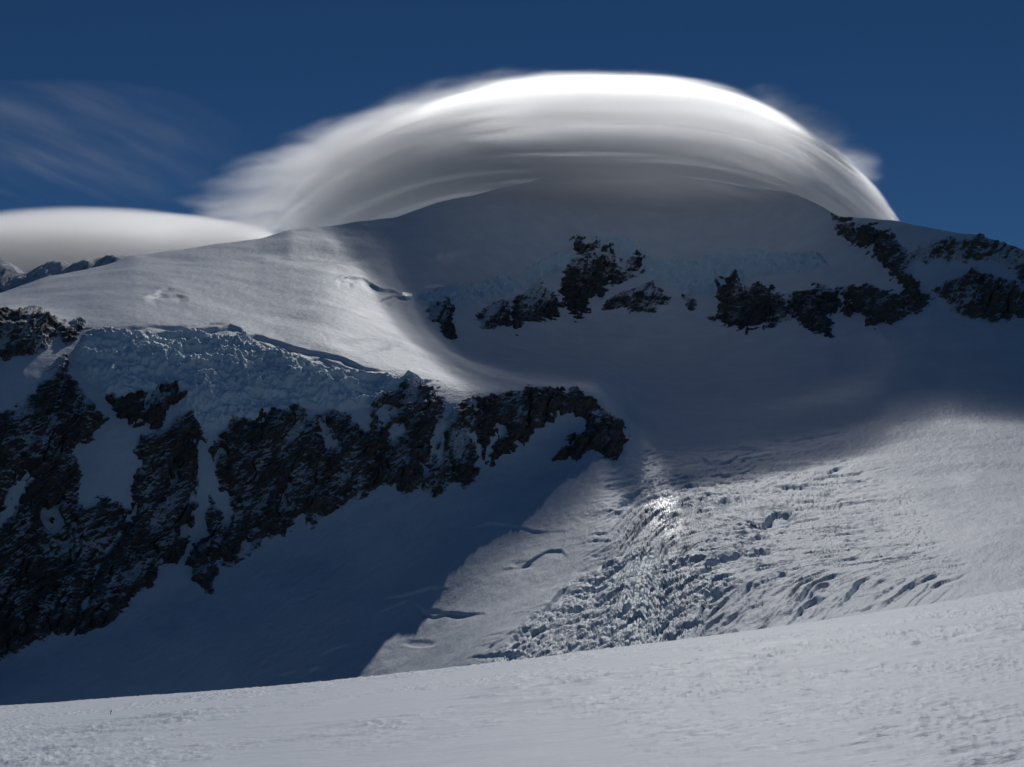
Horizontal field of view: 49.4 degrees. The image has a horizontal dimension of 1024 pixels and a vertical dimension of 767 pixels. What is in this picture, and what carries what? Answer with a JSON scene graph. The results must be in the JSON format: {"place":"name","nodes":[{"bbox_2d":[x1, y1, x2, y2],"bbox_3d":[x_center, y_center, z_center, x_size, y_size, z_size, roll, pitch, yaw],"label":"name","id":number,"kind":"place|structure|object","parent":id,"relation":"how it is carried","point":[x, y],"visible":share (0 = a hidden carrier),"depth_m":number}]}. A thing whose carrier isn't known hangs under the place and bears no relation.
{"place":"outdoors","nodes":[
{"label":"outdoors","id":0,"kind":"place"},
{"bbox_2d":[0,255,137,292],"bbox_3d":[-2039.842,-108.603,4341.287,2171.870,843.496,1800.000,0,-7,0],"label":"rock ridge","id":1,"kind":"object","parent":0,"point":[12,276],"visible":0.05,"depth_m":4279.27},
{"bbox_2d":[0,171,1023,705],"bbox_3d":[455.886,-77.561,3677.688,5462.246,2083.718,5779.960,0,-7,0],"label":"mountain","id":2,"kind":"structure","parent":0,"point":[518,553],"depth_m":2358.84},
{"bbox_2d":[0,305,93,360],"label":"rock band","id":3,"kind":"object","parent":2,"relation":"on","point":[30,330],"visible":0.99,"depth_m":1896.84},
{"bbox_2d":[0,353,131,660],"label":"rock buttress","id":4,"kind":"object","parent":2,"relation":"on","point":[53,413],"visible":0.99,"depth_m":1677.49},
{"bbox_2d":[105,380,187,429],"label":"rock slab","id":5,"kind":"object","parent":2,"relation":"on","point":[130,407],"visible":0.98,"depth_m":1834.32},
{"bbox_2d":[191,563,218,593],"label":"rock outcrop","id":6,"kind":"object","parent":2,"relation":"on","point":[204,575],"visible":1,"depth_m":1682.33},
{"bbox_2d":[65,399,383,635],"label":"rock wall","id":7,"kind":"structure","parent":2,"relation":"on","point":[274,453],"depth_m":1812.17},
{"bbox_2d":[76,327,429,434],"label":"ice cliff","id":8,"kind":"structure","parent":2,"relation":"on","point":[223,379],"depth_m":1966.92},
{"bbox_2d":[361,378,489,498],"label":"rock spur","id":9,"kind":"structure","parent":2,"relation":"on","point":[402,457],"depth_m":1976.82},
{"bbox_2d":[426,296,457,341],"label":"rock outcrop","id":10,"kind":"object","parent":2,"relation":"on","point":[441,313],"visible":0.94,"depth_m":3072.77},
{"bbox_2d":[474,299,512,328],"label":"rock outcrop","id":11,"kind":"object","parent":2,"relation":"on","point":[494,314],"visible":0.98,"depth_m":3505.55},
{"bbox_2d":[420,250,573,301],"bbox_3d":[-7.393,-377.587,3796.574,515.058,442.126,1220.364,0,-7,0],"label":"ice cliff","id":12,"kind":"structure","parent":2,"relation":"on","point":[484,290],"depth_m":3852.95},
{"bbox_2d":[510,278,563,335],"bbox_3d":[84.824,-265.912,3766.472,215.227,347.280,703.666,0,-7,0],"label":"rock outcrop","id":13,"kind":"object","parent":2,"relation":"on","point":[536,303],"visible":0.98,"depth_m":3801.39},
{"bbox_2d":[476,384,603,466],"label":"rock ridge","id":14,"kind":"object","parent":2,"relation":"on","point":[513,412],"visible":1,"depth_m":2105.77},
{"bbox_2d":[552,409,629,461],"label":"rock outcrop","id":15,"kind":"object","parent":2,"relation":"on","point":[603,434],"visible":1,"depth_m":2049.95},
{"bbox_2d":[558,234,649,321],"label":"rock crag","id":16,"kind":"structure","parent":2,"relation":"on","point":[581,285],"depth_m":4245.94},
{"bbox_2d":[601,280,671,312],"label":"rock outcrop","id":17,"kind":"object","parent":2,"relation":"on","point":[640,298],"visible":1,"depth_m":4020.32},
{"bbox_2d":[681,291,697,310],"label":"rock outcrop","id":18,"kind":"object","parent":2,"relation":"on","point":[691,303],"visible":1,"depth_m":3972.34},
{"bbox_2d":[595,234,824,290],"bbox_3d":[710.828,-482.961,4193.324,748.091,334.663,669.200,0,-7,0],"label":"ice cliff","id":19,"kind":"structure","parent":2,"relation":"on","point":[704,272],"depth_m":4185.09},
{"bbox_2d":[707,269,788,334],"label":"rock outcrop","id":20,"kind":"object","parent":2,"relation":"on","point":[758,303],"visible":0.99,"depth_m":3788.26},
{"bbox_2d":[785,282,842,337],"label":"rock outcrop","id":21,"kind":"object","parent":2,"relation":"on","point":[812,309],"visible":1,"depth_m":3574.25},
{"bbox_2d":[617,406,1023,646],"bbox_3d":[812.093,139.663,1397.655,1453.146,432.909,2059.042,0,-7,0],"label":"glacier","id":22,"kind":"object","parent":2,"relation":"on","point":[733,532],"visible":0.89,"depth_m":1375.83},
{"bbox_2d":[830,213,853,222],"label":"rock outcrop","id":23,"kind":"object","parent":2,"relation":"on","point":[838,218],"visible":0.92,"depth_m":4053.05},
{"bbox_2d":[835,283,925,329],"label":"rock outcrop","id":24,"kind":"object","parent":2,"relation":"on","point":[872,304],"visible":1,"depth_m":3368.33},
{"bbox_2d":[833,221,934,305],"bbox_3d":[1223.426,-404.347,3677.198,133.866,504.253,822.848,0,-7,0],"label":"rock rib","id":25,"kind":"object","parent":2,"relation":"on","point":[885,245],"visible":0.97,"depth_m":3653.17},
{"bbox_2d":[910,233,1023,283],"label":"rock ridge","id":26,"kind":"object","parent":2,"relation":"on","point":[979,246],"visible":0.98,"depth_m":3425.87},
{"bbox_2d":[931,265,1023,323],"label":"rock outcrop","id":27,"kind":"object","parent":2,"relation":"on","point":[970,292],"visible":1,"depth_m":3197.42},
{"bbox_2d":[0,588,1023,766],"bbox_3d":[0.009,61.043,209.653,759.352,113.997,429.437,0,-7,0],"label":"snowfield","id":28,"kind":"structure","parent":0,"point":[940,684],"depth_m":25.11},
{"bbox_2d":[0,0,1023,272],"label":"sky","id":29,"kind":"structure","parent":0,"point":[128,127]}
]}

